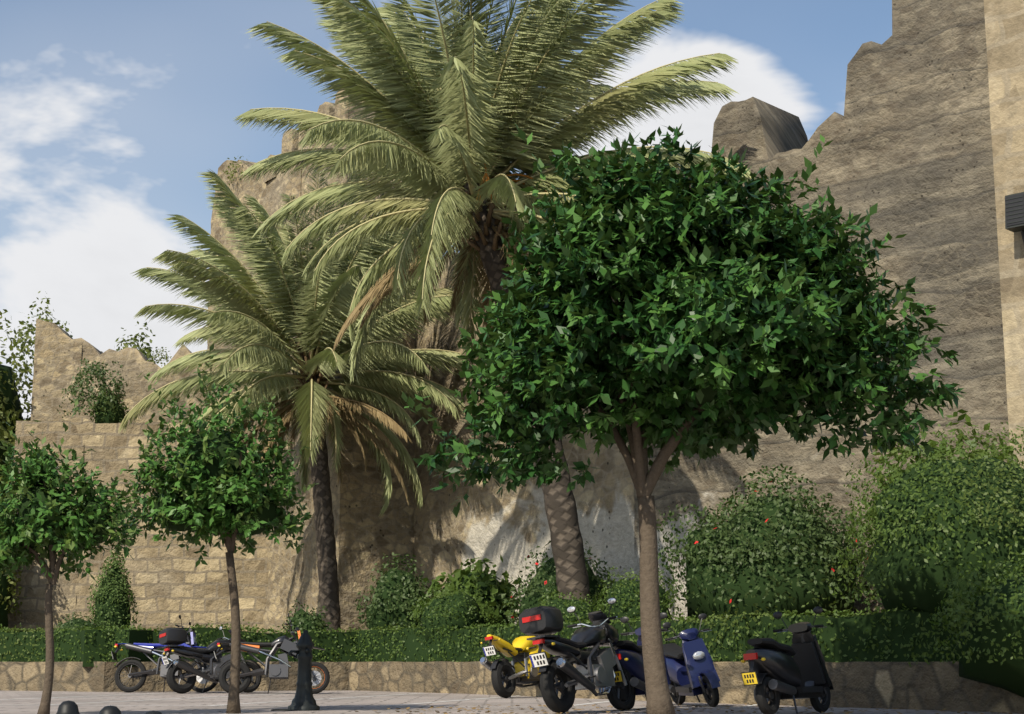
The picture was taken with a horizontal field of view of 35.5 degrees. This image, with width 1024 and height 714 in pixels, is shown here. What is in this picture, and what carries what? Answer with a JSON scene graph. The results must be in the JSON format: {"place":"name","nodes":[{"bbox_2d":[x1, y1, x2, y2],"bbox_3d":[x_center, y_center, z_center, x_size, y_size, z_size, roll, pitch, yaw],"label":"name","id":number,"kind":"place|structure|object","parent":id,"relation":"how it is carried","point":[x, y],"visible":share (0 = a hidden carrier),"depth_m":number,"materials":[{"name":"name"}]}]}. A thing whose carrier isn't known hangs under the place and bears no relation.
{"place":"outdoors","nodes":[
{"label":"outdoors","id":0,"kind":"place"},
{"bbox_2d":[0,476,25,630],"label":"bush","id":1,"kind":"object","parent":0,"point":[4,584],"depth_m":44.22,"materials":[{"name":"green plant"}]},
{"bbox_2d":[271,709,295,710],"bbox_3d":[-2.850,4.422,20.047,0.300,0.012,0.300,0,-11,0],"label":"fountain drain","id":2,"kind":"object","parent":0,"point":[282,710],"visible":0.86,"depth_m":19.90,"materials":[{"name":"black metal"}]},
{"bbox_2d":[118,169,479,631],"bbox_3d":[-4.877,1.637,40.401,9.955,12.124,9.692,0,-11,0],"label":"palm tree","id":3,"kind":"object","parent":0,"point":[241,329],"depth_m":39.69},
{"bbox_2d":[0,0,891,417],"label":"sky","id":4,"kind":"structure","parent":0,"point":[111,111],"materials":[{"name":"blue"}]},
{"bbox_2d":[420,592,483,641],"bbox_3d":[-1.241,5.405,32.551,1.199,1.231,1.131,-8,-13,36],"label":"ball shrub","id":5,"kind":"object","parent":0,"point":[459,623],"visible":0.57,"depth_m":32.20,"materials":[{"name":"green plant"}]},
{"bbox_2d":[407,580,495,637],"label":"ball shrub leaves","id":6,"kind":"object","parent":5,"relation":"attached to","point":[459,603],"visible":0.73,"depth_m":32.26,"materials":[{"name":"green plant"}]},
{"bbox_2d":[0,597,974,666],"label":"clipped hedge","id":7,"kind":"object","parent":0,"point":[864,623],"depth_m":30.60,"materials":[{"name":"green plant"}]},
{"bbox_2d":[231,0,761,606],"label":"palm tree","id":8,"kind":"object","parent":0,"point":[542,109],"depth_m":31.20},
{"bbox_2d":[0,690,1021,713],"bbox_3d":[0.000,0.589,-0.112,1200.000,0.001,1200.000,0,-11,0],"label":"ground","id":9,"kind":"structure","parent":0,"point":[18,702],"depth_m":22.89,"materials":[{"name":"grey stone"}]},
{"bbox_2d":[56,700,79,713],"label":"bollard","id":10,"kind":"object","parent":9,"relation":"on","point":[68,707],"visible":1,"depth_m":10.41,"materials":[{"name":"black metal"}]},
{"bbox_2d":[0,400,142,713],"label":"tree","id":11,"kind":"object","parent":9,"relation":"on","point":[73,532],"depth_m":17.77,"materials":[{"name":"green plant"}]},
{"bbox_2d":[99,705,120,713],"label":"bollard","id":12,"kind":"object","parent":9,"relation":"on","point":[110,709],"visible":1,"depth_m":9.24,"materials":[{"name":"black metal"}]},
{"bbox_2d":[145,710,161,713],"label":"bollard","id":13,"kind":"object","parent":9,"relation":"on","point":[153,712],"visible":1,"depth_m":8.28,"materials":[{"name":"black metal"}]},
{"bbox_2d":[111,615,218,692],"bbox_3d":[-6.873,5.942,31.883,2.242,1.482,0.813,-1,-21,6],"label":"motorcycle","id":14,"kind":"object","parent":9,"relation":"on","point":[146,649],"visible":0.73,"depth_m":31.78,"materials":[{"name":"black metal"}]},
{"bbox_2d":[159,626,261,693],"bbox_3d":[-5.826,5.875,31.212,2.136,1.352,0.733,8,-22,-37],"label":"motorcycle","id":15,"kind":"object","parent":9,"relation":"on","point":[173,639],"visible":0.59,"depth_m":30.79,"materials":[{"name":"black metal"}]},
{"bbox_2d":[106,344,320,712],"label":"orange tree","id":16,"kind":"object","parent":9,"relation":"on","point":[206,523],"depth_m":19.09,"materials":[{"name":"plant"}]},
{"bbox_2d":[214,613,329,693],"bbox_3d":[-4.564,5.674,30.489,2.202,1.482,0.813,1,-20,-4],"label":"motorcycle","id":17,"kind":"object","parent":9,"relation":"on","point":[286,645],"visible":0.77,"depth_m":30.36,"materials":[{"name":"black metal"}]},
{"bbox_2d":[288,630,319,710],"bbox_3d":[-2.635,3.952,20.212,0.413,1.000,0.400,4,-11,-20],"label":"fountain post","id":18,"kind":"object","parent":9,"relation":"on","point":[303,700],"visible":1,"depth_m":20.14,"materials":[{"name":"black metal"}]},
{"bbox_2d":[1,693,883,708],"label":"pavement markings","id":19,"kind":"object","parent":9,"relation":"on","point":[368,706],"visible":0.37,"depth_m":23.85,"materials":[{"name":"grey paint"}]},
{"bbox_2d":[0,661,1023,712],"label":"stone wall","id":20,"kind":"structure","parent":9,"relation":"on","point":[923,685],"depth_m":28.57,"materials":[{"name":"beige stone"}]},
{"bbox_2d":[480,633,554,697],"bbox_3d":[0.198,5.296,27.528,0.733,1.112,2.123,-17,-18,29],"label":"motorcycle","id":21,"kind":"object","parent":9,"relation":"on","point":[519,670],"visible":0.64,"depth_m":27.07,"materials":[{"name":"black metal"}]},
{"bbox_2d":[519,597,633,713],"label":"motorcycle","id":22,"kind":"object","parent":9,"relation":"on","point":[595,668],"visible":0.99,"depth_m":19.05,"materials":[{"name":"black metal"}]},
{"bbox_2d":[613,612,670,709],"bbox_3d":[1.646,3.951,20.793,0.668,1.225,1.915,-10,-14,22],"label":"scooter","id":23,"kind":"object","parent":9,"relation":"on","point":[629,654],"visible":0.43,"depth_m":20.23,"materials":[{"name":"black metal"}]},
{"bbox_2d":[401,122,968,713],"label":"tree","id":24,"kind":"object","parent":9,"relation":"on","point":[796,294],"depth_m":16.19,"materials":[{"name":"green plant"}]},
{"bbox_2d":[355,703,1023,713],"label":"fallen leaves","id":25,"kind":"object","parent":9,"relation":"on","point":[488,711],"visible":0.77,"depth_m":19.70,"materials":[{"name":"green plant"}]},
{"bbox_2d":[663,613,720,706],"bbox_3d":[2.401,4.237,22.225,0.668,1.225,1.916,-10,-8,-17],"label":"scooter","id":26,"kind":"object","parent":9,"relation":"on","point":[691,668],"visible":0.9,"depth_m":21.79,"materials":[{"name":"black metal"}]},
{"bbox_2d":[741,606,833,713],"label":"black scooter","id":27,"kind":"object","parent":9,"relation":"on","point":[776,673],"visible":1,"depth_m":18.38,"materials":[{"name":"black plastic"}]},
{"bbox_2d":[547,598,593,634],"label":"ball shrub","id":28,"kind":"object","parent":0,"point":[555,601],"visible":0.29,"depth_m":28.51,"materials":[{"name":"green plant"}]},
{"bbox_2d":[521,588,603,635],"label":"ball shrub leaves","id":29,"kind":"object","parent":28,"relation":"attached to","point":[565,602],"visible":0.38,"depth_m":28.59,"materials":[{"name":"green plant"}]},
{"bbox_2d":[604,578,672,619],"bbox_3d":[2.352,4.789,29.590,1.283,1.408,1.246,0,-11,0],"label":"ball shrub","id":30,"kind":"object","parent":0,"point":[618,608],"visible":0.32,"depth_m":29.27,"materials":[{"name":"green plant"}]},
{"bbox_2d":[594,566,684,620],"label":"ball shrub leaves","id":31,"kind":"object","parent":30,"relation":"attached to","point":[636,593],"visible":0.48,"depth_m":29.36,"materials":[{"name":"green plant"}]},
{"bbox_2d":[827,421,1023,615],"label":"bush","id":32,"kind":"object","parent":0,"point":[934,575],"depth_m":20.77,"materials":[{"name":"green plant"}]},
{"bbox_2d":[836,409,1021,569],"bbox_3d":[7.133,2.184,26.548,3.043,2.772,3.357,7,-13,-33],"label":"tall shrub","id":33,"kind":"object","parent":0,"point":[968,422],"visible":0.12,"depth_m":26.59,"materials":[{"name":"green plant"}]},
{"bbox_2d":[908,550,1023,697],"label":"low shrub","id":34,"kind":"object","parent":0,"point":[1008,674],"depth_m":18.65,"materials":[{"name":"green plant"}]},
{"bbox_2d":[984,0,1023,467],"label":"building","id":35,"kind":"structure","parent":0,"point":[1004,24],"depth_m":29.40,"materials":[{"name":"stone"}]},
{"bbox_2d":[1005,192,1023,243],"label":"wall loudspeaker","id":36,"kind":"object","parent":35,"relation":"attached to","point":[1014,212],"visible":1,"depth_m":28.67,"materials":[{"name":"grey"}]},
{"label":"garden bed ground","id":37,"kind":"structure","parent":0,"visible":0},
{"bbox_2d":[0,309,34,497],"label":"tree","id":38,"kind":"object","parent":37,"relation":"on","point":[4,432],"depth_m":50.68,"materials":[{"name":"green plant"}]},
{"bbox_2d":[61,618,95,630],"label":"shrub","id":39,"kind":"object","parent":37,"relation":"on","point":[80,622],"visible":0.25,"depth_m":34.88,"materials":[{"name":"green plant"}]},
{"bbox_2d":[53,612,105,629],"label":"ball shrub leaves","id":40,"kind":"object","parent":39,"relation":"attached to","point":[82,626],"visible":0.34,"depth_m":34.93,"materials":[{"name":"green plant"}]},
{"bbox_2d":[87,542,137,628],"bbox_3d":[-9.003,5.522,36.099,1.190,2.678,1.169,0,-11,0],"label":"cypress shrub","id":41,"kind":"object","parent":37,"relation":"on","point":[124,579],"depth_m":35.87,"materials":[{"name":"green plant"}]},
{"bbox_2d":[8,417,271,631],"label":"stone wall","id":42,"kind":"structure","parent":37,"relation":"on","point":[171,584],"depth_m":45.66,"materials":[{"name":"stone"}]},
{"bbox_2d":[57,357,128,417],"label":"shrub leaves","id":43,"kind":"object","parent":42,"relation":"on","point":[103,388],"visible":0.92,"depth_m":48.40,"materials":[{"name":"green plant"}]},
{"bbox_2d":[94,393,124,422],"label":"terrace shrub","id":44,"kind":"object","parent":42,"relation":"on","point":[106,419],"visible":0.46,"depth_m":48.45,"materials":[{"name":"green plant"}]},
{"bbox_2d":[88,385,128,421],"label":"terrace shrub leaves","id":45,"kind":"object","parent":44,"relation":"on","point":[94,406],"visible":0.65,"depth_m":48.47,"materials":[{"name":"green plant"}]},
{"bbox_2d":[31,318,209,422],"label":"castle wall","id":46,"kind":"structure","parent":42,"relation":"on","point":[59,353],"depth_m":50.78,"materials":[{"name":"stone"}]},
{"bbox_2d":[144,347,171,365],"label":"plant leaves","id":47,"kind":"object","parent":46,"relation":"on","point":[166,358],"visible":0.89,"depth_m":51.17,"materials":[{"name":"green plant"}]},
{"bbox_2d":[195,399,222,416],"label":"plant leaves","id":48,"kind":"object","parent":42,"relation":"on","point":[205,405],"visible":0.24,"depth_m":46.71,"materials":[{"name":"green plant"}]},
{"bbox_2d":[289,609,323,631],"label":"loose shrub","id":49,"kind":"object","parent":37,"relation":"on","point":[307,626],"visible":0.32,"depth_m":35.87,"materials":[{"name":"green plant"}]},
{"bbox_2d":[282,599,331,632],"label":"shrub leaves","id":50,"kind":"object","parent":49,"relation":"attached to","point":[321,623],"visible":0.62,"depth_m":35.94,"materials":[{"name":"green plant"}]},
{"bbox_2d":[207,88,415,632],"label":"stone wall","id":51,"kind":"structure","parent":37,"relation":"on","point":[366,537],"depth_m":43.15,"materials":[{"name":"stone"}]},
{"bbox_2d":[219,156,247,185],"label":"plant leaves","id":52,"kind":"object","parent":51,"relation":"on","point":[230,176],"visible":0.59,"depth_m":50.53,"materials":[{"name":"green plant"}]},
{"bbox_2d":[366,569,424,629],"bbox_3d":[-2.606,5.956,37.011,1.573,2.056,1.346,0,-11,0],"label":"loose shrub","id":53,"kind":"object","parent":37,"relation":"on","point":[386,620],"visible":0.42,"depth_m":36.56,"materials":[{"name":"green plant"}]},
{"bbox_2d":[355,552,434,629],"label":"loose shrub leaves","id":54,"kind":"object","parent":53,"relation":"on","point":[374,598],"visible":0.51,"depth_m":36.64,"materials":[{"name":"green plant"}]},
{"bbox_2d":[413,554,522,627],"bbox_3d":[-0.886,5.474,35.091,2.571,2.297,2.418,0,-11,0],"label":"bush","id":55,"kind":"object","parent":37,"relation":"on","point":[477,571],"depth_m":34.82,"materials":[{"name":"green plant"}]},
{"bbox_2d":[413,179,634,622],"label":"castle curtain wall","id":56,"kind":"structure","parent":37,"relation":"on","point":[511,527],"depth_m":39.61,"materials":[{"name":"stone"}]},
{"bbox_2d":[492,534,615,623],"bbox_3d":[1.235,5.000,33.283,3.281,2.820,2.823,0,-11,0],"label":"rose shrub","id":57,"kind":"object","parent":37,"relation":"on","point":[523,589],"depth_m":32.65,"materials":[{"name":"green plant"}]},
{"bbox_2d":[656,463,881,619],"bbox_3d":[4.955,3.716,30.197,4.572,3.591,3.686,0,-11,0],"label":"hibiscus shrub","id":58,"kind":"object","parent":37,"relation":"on","point":[723,517],"depth_m":29.43,"materials":[{"name":"green plant"}]},
{"bbox_2d":[634,0,1009,619],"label":"stone wall","id":59,"kind":"structure","parent":37,"relation":"on","point":[908,149],"depth_m":31.19,"materials":[{"name":"stone"}]},
{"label":"tree trunk","id":60,"kind":"object","parent":37,"relation":"on","visible":0},
{"bbox_2d":[114,321,154,358],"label":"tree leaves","id":61,"kind":"object","parent":60,"relation":"attached to","point":[142,350],"visible":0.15,"depth_m":59.00,"materials":[{"name":"green plant"}]},
{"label":"tree trunk","id":62,"kind":"object","parent":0,"visible":0},
{"bbox_2d":[10,291,72,382],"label":"tree leaves","id":63,"kind":"object","parent":62,"relation":"attached to","point":[31,329],"visible":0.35,"depth_m":59.09,"materials":[{"name":"green plant"}]}
]}

